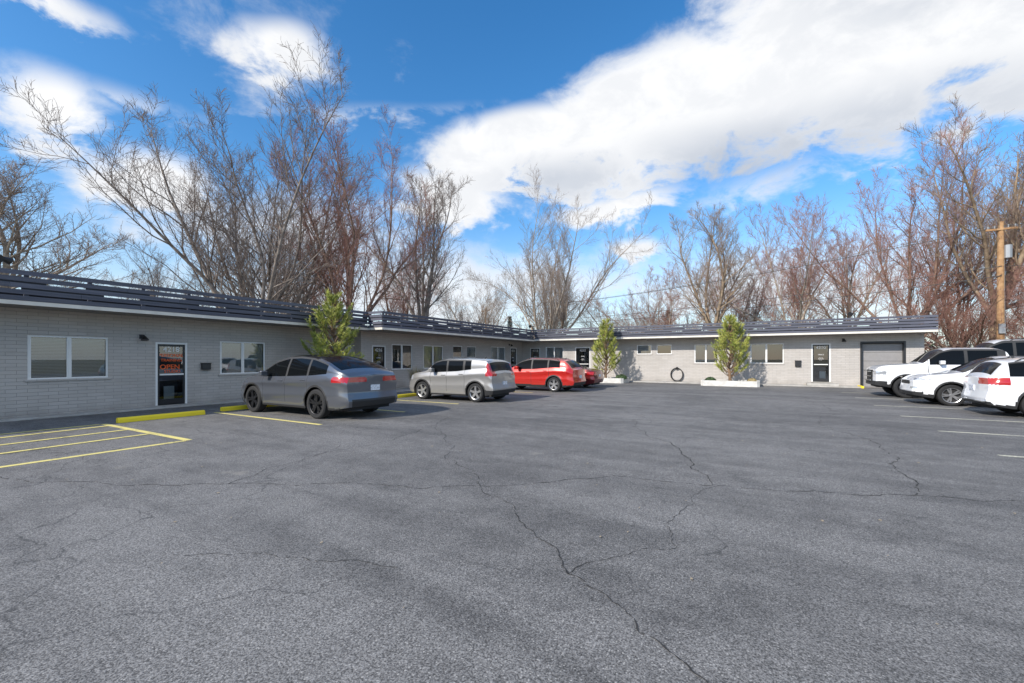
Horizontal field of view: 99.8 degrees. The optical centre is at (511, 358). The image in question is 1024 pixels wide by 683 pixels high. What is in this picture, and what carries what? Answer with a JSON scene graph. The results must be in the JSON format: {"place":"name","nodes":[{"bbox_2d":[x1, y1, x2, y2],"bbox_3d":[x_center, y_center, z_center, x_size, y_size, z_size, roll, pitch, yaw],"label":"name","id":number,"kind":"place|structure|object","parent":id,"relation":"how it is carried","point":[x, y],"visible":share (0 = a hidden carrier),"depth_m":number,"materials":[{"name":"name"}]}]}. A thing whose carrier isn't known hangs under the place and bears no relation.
{"place":"outdoors","nodes":[
{"label":"outdoors","id":0,"kind":"place"},
{"bbox_2d":[404,367,422,379],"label":"ornamental grass","id":1,"kind":"object","parent":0,"point":[411,374],"depth_m":22.29,"materials":[{"name":"plant"}]},
{"bbox_2d":[506,316,513,331],"bbox_3d":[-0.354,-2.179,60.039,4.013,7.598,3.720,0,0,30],"label":"roof vent","id":2,"kind":"object","parent":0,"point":[509,322],"visible":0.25,"depth_m":59.86,"materials":[{"name":"grey metal"}]},
{"bbox_2d":[0,382,1023,682],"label":"parking lot pavement","id":3,"kind":"structure","parent":0,"point":[476,584],"depth_m":3.79,"materials":[{"name":"grey asphalt"}]},
{"bbox_2d":[116,410,204,422],"bbox_3d":[-9.448,1.552,11.692,0.180,0.125,1.950,0,0,30],"label":"wheel stop","id":4,"kind":"object","parent":3,"relation":"on","point":[155,416],"visible":1,"depth_m":11.53,"materials":[{"name":"yellow paint"}]},
{"bbox_2d":[220,405,275,410],"bbox_3d":[-8.452,1.552,14.146,0.180,0.125,2.000,0,0,30],"label":"wheel stop","id":5,"kind":"object","parent":3,"relation":"on","point":[231,408],"visible":0.43,"depth_m":13.57,"materials":[{"name":"yellow paint"}]},
{"bbox_2d":[241,354,397,418],"bbox_3d":[-5.986,0.737,13.108,5.249,1.758,2.460,0,0,30],"label":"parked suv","id":6,"kind":"object","parent":3,"relation":"on","point":[319,386],"visible":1,"depth_m":11.94,"materials":[{"name":"grey paint"}]},
{"bbox_2d":[397,393,416,397],"bbox_3d":[-4.572,1.552,18.121,0.180,0.125,1.850,0,0,30],"label":"wheel stop","id":7,"kind":"object","parent":3,"relation":"on","point":[406,395],"visible":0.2,"depth_m":18.21,"materials":[{"name":"yellow paint"}]},
{"bbox_2d":[0,380,860,421],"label":"concrete walk","id":8,"kind":"structure","parent":3,"relation":"on","point":[402,389],"depth_m":14.42,"materials":[{"name":"grey concrete"}]},
{"bbox_2d":[410,357,515,401],"bbox_3d":[-2.066,0.763,17.388,4.263,1.707,2.260,0,0,30],"label":"minivan","id":9,"kind":"object","parent":3,"relation":"on","point":[476,379],"visible":1,"depth_m":16.42,"materials":[{"name":"silver metal"}]},
{"bbox_2d":[1,389,1013,681],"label":"pavement cracks","id":10,"kind":"object","parent":3,"relation":"on","point":[549,543],"visible":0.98,"depth_m":5.12,"materials":[{"name":"black asphalt"}]},
{"bbox_2d":[0,387,1023,467],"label":"parking stripes","id":11,"kind":"object","parent":3,"relation":"on","point":[159,434],"visible":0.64,"depth_m":9.18,"materials":[{"name":"yellow paint"}]},
{"bbox_2d":[512,357,585,391],"bbox_3d":[1.344,0.772,22.431,4.798,1.688,2.320,0,0,30],"label":"parked suv","id":12,"kind":"object","parent":3,"relation":"on","point":[554,374],"visible":0.84,"depth_m":21.28,"materials":[{"name":"red paint"}]},
{"bbox_2d":[573,365,603,387],"bbox_3d":[2.799,0.893,25.285,4.947,1.447,2.280,0,0,30],"label":"parked sedan","id":13,"kind":"object","parent":3,"relation":"on","point":[593,376],"visible":0.21,"depth_m":23.64,"materials":[{"name":"red paint"}]},
{"bbox_2d":[600,377,628,382],"bbox_3d":[6.470,1.455,29.811,2.900,0.330,1.800,0,0,30],"label":"concrete planter","id":14,"kind":"object","parent":3,"relation":"on","point":[613,380],"visible":0.36,"depth_m":28.70,"materials":[{"name":"white concrete"}]},
{"bbox_2d":[591,318,620,377],"bbox_3d":[6.472,-0.688,29.724,2.274,4.429,2.133,0,0,21],"label":"pine tree","id":15,"kind":"object","parent":14,"relation":"in","point":[605,332],"visible":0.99,"depth_m":29.48,"materials":[{"name":"green plant"}]},
{"bbox_2d":[616,374,626,378],"bbox_3d":[7.313,1.182,28.872,0.817,0.372,0.809,0,0,30],"label":"evergreen shrub","id":16,"kind":"object","parent":14,"relation":"in","point":[622,376],"visible":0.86,"depth_m":28.68,"materials":[{"name":"green plant"}]},
{"bbox_2d":[701,379,759,386],"bbox_3d":[13.158,1.455,25.996,3.100,0.330,1.800,0,0,30],"label":"concrete planter","id":17,"kind":"object","parent":3,"relation":"on","point":[732,383],"visible":0.83,"depth_m":25.26,"materials":[{"name":"white concrete"}]},
{"bbox_2d":[710,314,751,380],"bbox_3d":[13.192,-0.633,25.849,2.454,4.318,2.079,0,0,-43],"label":"pine tree","id":18,"kind":"object","parent":17,"relation":"in","point":[727,333],"visible":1,"depth_m":25.69,"materials":[{"name":"green plant"}]},
{"bbox_2d":[864,347,1008,397],"bbox_3d":[18.397,0.577,17.654,6.087,2.079,2.520,0,0,30],"label":"suv","id":19,"kind":"object","parent":3,"relation":"on","point":[887,378],"visible":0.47,"depth_m":17.58,"materials":[{"name":"white paint"}]},
{"bbox_2d":[899,356,1023,405],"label":"parked suv","id":20,"kind":"object","parent":3,"relation":"on","point":[945,387],"visible":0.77,"depth_m":14.90,"materials":[{"name":"white paint"}]},
{"bbox_2d":[958,355,1023,413],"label":"parked suv","id":21,"kind":"object","parent":3,"relation":"on","point":[997,383],"visible":1,"depth_m":12.00,"materials":[{"name":"white paint"}]},
{"bbox_2d":[974,338,1023,355],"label":"parked suv","id":22,"kind":"object","parent":3,"relation":"on","point":[1012,347],"visible":0.12,"depth_m":18.66,"materials":[{"name":"white paint"}]},
{"bbox_2d":[0,0,1023,351],"label":"sky","id":23,"kind":"structure","parent":0,"point":[685,102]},
{"label":"ground","id":24,"kind":"structure","parent":0,"visible":0},
{"bbox_2d":[0,151,151,288],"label":"bare tree","id":25,"kind":"object","parent":24,"relation":"on","point":[6,244],"visible":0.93,"depth_m":28.74,"materials":[{"name":"brown plant"}]},
{"bbox_2d":[18,232,228,306],"bbox_3d":[-33.459,-4.583,39.928,15.316,12.678,13.498,0,0,-19],"label":"bare tree","id":26,"kind":"object","parent":24,"relation":"on","point":[157,278],"visible":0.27,"depth_m":37.77,"materials":[{"name":"brown plant"}]},
{"bbox_2d":[0,27,375,314],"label":"bare tree","id":27,"kind":"object","parent":24,"relation":"on","point":[207,278],"visible":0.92,"depth_m":24.56,"materials":[{"name":"brown plant"}]},
{"bbox_2d":[147,124,384,313],"bbox_3d":[-19.310,-7.779,33.538,16.029,19.209,18.188,0,0,-4],"label":"bare tree","id":28,"kind":"object","parent":24,"relation":"on","point":[302,301],"visible":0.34,"depth_m":31.15,"materials":[{"name":"brown plant"}]},
{"bbox_2d":[244,224,357,317],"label":"bare tree","id":29,"kind":"object","parent":24,"relation":"on","point":[309,303],"visible":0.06,"depth_m":41.80,"materials":[{"name":"brown plant"}]},
{"bbox_2d":[261,94,464,316],"bbox_3d":[-10.571,-7.787,30.408,11.095,19.277,13.451,0,0,30],"label":"bare tree","id":30,"kind":"object","parent":24,"relation":"on","point":[348,290],"visible":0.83,"depth_m":28.86,"materials":[{"name":"brown plant"}]},
{"bbox_2d":[321,158,474,325],"bbox_3d":[-8.704,-7.356,36.258,11.386,18.432,10.342,0,0,44],"label":"bare tree","id":31,"kind":"object","parent":24,"relation":"on","point":[430,265],"visible":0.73,"depth_m":35.93,"materials":[{"name":"brown plant"}]},
{"bbox_2d":[368,241,454,325],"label":"bare tree","id":32,"kind":"object","parent":24,"relation":"on","point":[393,301],"visible":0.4,"depth_m":44.96,"materials":[{"name":"brown plant"}]},
{"bbox_2d":[0,307,923,417],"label":"brick walls","id":33,"kind":"structure","parent":24,"relation":"on","point":[130,383],"depth_m":15.96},
{"bbox_2d":[24,335,110,381],"bbox_3d":[-12.940,-0.010,12.550,0.485,1.280,1.800,0,0,30],"label":"window","id":34,"kind":"structure","parent":33,"relation":"attached to","point":[58,358],"depth_m":12.44,"materials":[{"name":"white"}]},
{"bbox_2d":[139,334,148,340],"bbox_3d":[-11.787,-0.676,13.803,0.342,0.208,0.213,0,0,30],"label":"wall lamp","id":35,"kind":"object","parent":33,"relation":"attached to","point":[143,337],"visible":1,"depth_m":13.77,"materials":[{"name":"black metal"}]},
{"bbox_2d":[155,342,189,405],"bbox_3d":[-11.789,0.520,14.754,0.840,2.140,0.950,0,0,30],"label":"glass door","id":36,"kind":"structure","parent":33,"relation":"attached to","point":[170,388],"depth_m":14.96,"materials":[{"name":"black glass"}]},
{"bbox_2d":[160,365,178,368],"bbox_3d":[-11.576,0.271,14.583,0.012,0.154,0.549,0,0,30],"label":"door lettering","id":37,"kind":"object","parent":36,"relation":"attached to","point":[169,366],"depth_m":14.62,"materials":[{"name":"orange plastic"}]},
{"bbox_2d":[163,347,178,351],"bbox_3d":[-11.555,-0.320,14.618,0.006,0.168,0.470,0,0,30],"label":"house number","id":38,"kind":"object","parent":36,"relation":"attached to","point":[173,349],"visible":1,"depth_m":14.67,"materials":[{"name":"white plastic"}]},
{"bbox_2d":[201,363,211,369],"bbox_3d":[-10.957,0.268,15.443,0.158,0.245,0.310,0,0,30],"label":"mailbox","id":39,"kind":"object","parent":33,"relation":"attached to","point":[205,366],"visible":1,"depth_m":15.39,"materials":[{"name":"black metal"}]},
{"bbox_2d":[218,341,264,375],"bbox_3d":[-10.546,-0.010,16.745,0.485,1.280,1.800,0,0,30],"label":"window","id":40,"kind":"structure","parent":33,"relation":"attached to","point":[239,358],"depth_m":16.66,"materials":[{"name":"white"}]},
{"bbox_2d":[372,345,385,367],"bbox_3d":[-7.050,0.455,22.153,0.840,2.270,0.940,0,0,30],"label":"glass door","id":41,"kind":"structure","parent":33,"relation":"attached to","point":[381,356],"depth_m":22.51,"materials":[{"name":"white"}]},
{"bbox_2d":[391,344,413,370],"bbox_3d":[-6.145,-0.075,23.554,0.485,1.410,1.690,0,0,30],"label":"window","id":42,"kind":"structure","parent":33,"relation":"attached to","point":[401,356],"depth_m":23.82,"materials":[{"name":"white"}]},
{"bbox_2d":[423,345,442,369],"bbox_3d":[-4.864,-0.075,25.799,0.485,1.410,1.920,0,0,30],"label":"window","id":43,"kind":"structure","parent":33,"relation":"attached to","point":[431,355],"depth_m":25.70,"materials":[{"name":"white glass"}]},
{"bbox_2d":[453,346,461,357],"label":"window","id":44,"kind":"structure","parent":33,"relation":"attached to","point":[457,351],"depth_m":28.29,"materials":[{"name":"white glass"}]},
{"bbox_2d":[0,299,931,341],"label":"roof slab","id":45,"kind":"structure","parent":33,"relation":"on","point":[159,316],"depth_m":16.60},
{"bbox_2d":[0,254,12,267],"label":"roof floodlight","id":46,"kind":"object","parent":45,"relation":"on","point":[7,260],"visible":1,"depth_m":10.63,"materials":[{"name":"black metal"}]},
{"bbox_2d":[0,268,367,327],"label":"parapet slats","id":47,"kind":"object","parent":45,"relation":"on","point":[40,290],"visible":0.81,"depth_m":12.99,"materials":[{"name":"painted wood"},{"name":"weathered painted wood"}]},
{"bbox_2d":[368,311,386,327],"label":"parapet slats","id":48,"kind":"object","parent":45,"relation":"on","point":[372,318],"visible":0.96,"depth_m":20.21,"materials":[{"name":"metal"}]},
{"bbox_2d":[378,311,533,339],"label":"parapet slats","id":49,"kind":"object","parent":45,"relation":"on","point":[471,329],"visible":0.99,"depth_m":24.24,"materials":[{"name":"metal"}]},
{"bbox_2d":[0,299,937,340],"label":"fascia trim","id":50,"kind":"structure","parent":45,"relation":"attached to","point":[18,302],"depth_m":17.66,"materials":[{"name":"white metal"}]},
{"bbox_2d":[534,315,937,339],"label":"parapet slats","id":51,"kind":"object","parent":45,"relation":"on","point":[854,326],"visible":0.92,"depth_m":25.67,"materials":[{"name":"metal"}]},
{"bbox_2d":[467,346,475,357],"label":"window","id":52,"kind":"structure","parent":33,"relation":"attached to","point":[471,352],"depth_m":29.37,"materials":[{"name":"white"}]},
{"bbox_2d":[491,347,504,359],"bbox_3d":[-1.198,-0.125,32.227,0.485,1.510,2.120,0,0,30],"label":"window","id":53,"kind":"structure","parent":33,"relation":"attached to","point":[498,353],"depth_m":32.41,"materials":[{"name":"white glass"}]},
{"bbox_2d":[510,348,516,366],"bbox_3d":[-0.139,0.340,34.271,0.840,2.440,1.040,0,0,30],"label":"glass door","id":54,"kind":"structure","parent":33,"relation":"attached to","point":[513,362],"depth_m":34.65,"materials":[{"name":"white"}]},
{"bbox_2d":[530,348,539,357],"bbox_3d":[2.013,0.290,35.116,0.940,2.340,0.840,0,0,30],"label":"glass door","id":55,"kind":"structure","parent":33,"relation":"attached to","point":[534,353],"depth_m":35.26,"materials":[{"name":"white"}]},
{"bbox_2d":[546,347,562,357],"bbox_3d":[3.444,-0.225,34.193,1.620,1.410,0.485,0,0,30],"label":"window","id":56,"kind":"structure","parent":33,"relation":"attached to","point":[554,352],"depth_m":34.18,"materials":[{"name":"white glass"}]},
{"bbox_2d":[575,347,589,367],"bbox_3d":[5.531,0.290,33.109,1.240,2.340,0.840,0,0,30],"label":"glass door","id":57,"kind":"structure","parent":33,"relation":"attached to","point":[585,358],"depth_m":33.47,"materials":[{"name":"white"}]},
{"bbox_2d":[636,345,651,354],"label":"window","id":58,"kind":"structure","parent":33,"relation":"attached to","point":[643,349],"depth_m":30.71,"materials":[{"name":"white glass"}]},
{"bbox_2d":[656,345,672,354],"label":"window","id":59,"kind":"structure","parent":33,"relation":"attached to","point":[664,349],"depth_m":30.22,"materials":[{"name":"white glass"}]},
{"bbox_2d":[670,367,682,380],"bbox_3d":[11.246,1.050,29.405,0.832,0.980,0.167,0,0,30],"label":"garden hose","id":60,"kind":"object","parent":33,"relation":"attached to","point":[671,374],"visible":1,"depth_m":29.40,"materials":[{"name":"black rubber"}]},
{"bbox_2d":[693,344,717,363],"bbox_3d":[12.973,-0.300,28.758,1.580,1.300,0.485,0,0,30],"label":"window","id":61,"kind":"structure","parent":33,"relation":"attached to","point":[703,354],"depth_m":28.75,"materials":[{"name":"white"}]},
{"bbox_2d":[749,343,784,364],"bbox_3d":[15.974,-0.300,27.046,1.910,1.300,0.485,0,0,30],"label":"window","id":62,"kind":"structure","parent":33,"relation":"attached to","point":[766,353],"depth_m":27.12,"materials":[{"name":"white glass"}]},
{"bbox_2d":[795,360,800,366],"bbox_3d":[17.247,0.282,25.999,0.340,0.375,0.138,0,0,30],"label":"mailbox","id":63,"kind":"object","parent":33,"relation":"attached to","point":[797,363],"visible":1,"depth_m":25.95,"materials":[{"name":"black metal"}]},
{"bbox_2d":[811,343,830,382],"bbox_3d":[18.421,0.250,25.757,0.960,2.300,0.840,0,0,30],"label":"glass door","id":64,"kind":"structure","parent":33,"relation":"attached to","point":[821,368],"depth_m":25.91,"materials":[{"name":"white"}]},
{"bbox_2d":[860,341,905,386],"bbox_3d":[20.785,0.310,24.219,1.970,2.620,0.330,0,0,30],"label":"garage door","id":65,"kind":"structure","parent":33,"relation":"attached to","point":[872,353],"depth_m":24.34,"materials":[{"name":"white metal"}]},
{"bbox_2d":[433,265,520,330],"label":"bare tree","id":66,"kind":"object","parent":24,"relation":"on","point":[484,317],"visible":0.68,"depth_m":52.50,"materials":[{"name":"brown plant"}]},
{"bbox_2d":[18,284,1023,348],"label":"distant trees","id":67,"kind":"object","parent":24,"relation":"on","point":[965,344],"visible":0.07,"depth_m":45.09,"materials":[{"name":"brown plant"}]},
{"bbox_2d":[528,263,589,332],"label":"bare tree","id":68,"kind":"object","parent":24,"relation":"on","point":[557,275],"visible":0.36,"depth_m":53.61,"materials":[{"name":"beige plant"}]},
{"bbox_2d":[462,163,667,337],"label":"bare tree","id":69,"kind":"object","parent":24,"relation":"on","point":[556,315],"visible":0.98,"depth_m":47.44,"materials":[{"name":"brown plant"}]},
{"bbox_2d":[568,286,683,332],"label":"bare tree","id":70,"kind":"object","parent":24,"relation":"on","point":[592,324],"visible":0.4,"depth_m":50.31,"materials":[{"name":"brown plant"}]},
{"bbox_2d":[580,262,737,332],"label":"bare tree","id":71,"kind":"object","parent":24,"relation":"on","point":[672,319],"visible":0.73,"depth_m":46.41,"materials":[{"name":"brown plant"}]},
{"bbox_2d":[661,200,779,330],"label":"bare tree","id":72,"kind":"object","parent":24,"relation":"on","point":[726,263],"visible":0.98,"depth_m":41.47,"materials":[{"name":"beige plant"}]},
{"bbox_2d":[659,241,824,329],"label":"bare tree","id":73,"kind":"object","parent":24,"relation":"on","point":[740,318],"visible":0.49,"depth_m":48.79,"materials":[{"name":"brown plant"}]},
{"bbox_2d":[680,193,858,327],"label":"bare tree","id":74,"kind":"object","parent":24,"relation":"on","point":[794,288],"visible":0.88,"depth_m":41.17,"materials":[{"name":"brown plant"}]},
{"bbox_2d":[760,222,906,323],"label":"bare tree","id":75,"kind":"object","parent":24,"relation":"on","point":[849,281],"visible":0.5,"depth_m":43.53,"materials":[{"name":"brown plant"}]},
{"bbox_2d":[768,106,1023,347],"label":"bare tree","id":76,"kind":"object","parent":24,"relation":"on","point":[909,271],"visible":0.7,"depth_m":32.74,"materials":[{"name":"brown plant"}]},
{"bbox_2d":[924,334,945,352],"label":"background hedgerow","id":77,"kind":"object","parent":24,"relation":"on","point":[928,345],"depth_m":52.69,"materials":[{"name":"plant"}]},
{"bbox_2d":[850,164,1023,347],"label":"bare tree","id":78,"kind":"object","parent":24,"relation":"on","point":[961,301],"visible":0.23,"depth_m":36.91,"materials":[{"name":"brown plant"}]},
{"bbox_2d":[870,257,1023,350],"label":"bare tree","id":79,"kind":"object","parent":24,"relation":"on","point":[958,329],"visible":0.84,"depth_m":29.64,"materials":[{"name":"brown plant"}]},
{"bbox_2d":[896,91,1023,339],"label":"bare tree","id":80,"kind":"object","parent":24,"relation":"on","point":[985,237],"visible":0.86,"depth_m":28.75,"materials":[{"name":"beige plant"}]},
{"bbox_2d":[958,158,1023,273],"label":"bare tree","id":81,"kind":"object","parent":24,"relation":"on","point":[1004,167],"visible":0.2,"depth_m":32.15,"materials":[{"name":"brown plant"}]},
{"bbox_2d":[985,221,1017,339],"bbox_3d":[30.563,-3.481,26.941,1.400,10.201,0.509,0,0,30],"label":"utility pole","id":82,"kind":"object","parent":24,"relation":"on","point":[1004,251],"visible":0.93,"depth_m":26.86,"materials":[{"name":"brown wood"}]},
{"bbox_2d":[449,224,1022,325],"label":"power lines","id":83,"kind":"object","parent":82,"relation":"attached to","point":[815,292],"visible":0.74,"depth_m":33.12,"materials":[{"name":"black metal"}]},
{"bbox_2d":[981,258,1023,338],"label":"bare tree","id":84,"kind":"object","parent":24,"relation":"on","point":[1020,317],"visible":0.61,"depth_m":27.84,"materials":[{"name":"brown plant"}]},
{"bbox_2d":[996,143,1023,274],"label":"bare tree","id":85,"kind":"object","parent":24,"relation":"on","point":[1016,185],"visible":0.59,"depth_m":29.60,"materials":[{"name":"beige plant"}]},
{"bbox_3d":[-7.574,1.455,17.905,1.500,0.330,2.400,0,0,30],"label":"concrete planter","id":86,"kind":"object","parent":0,"visible":0},
{"bbox_2d":[300,287,364,358],"bbox_3d":[-7.272,-0.743,17.918,2.663,4.531,2.446,0,0,38],"label":"pine tree","id":87,"kind":"object","parent":86,"relation":"in","point":[332,313],"visible":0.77,"depth_m":17.66,"materials":[{"name":"green plant"}]}
]}

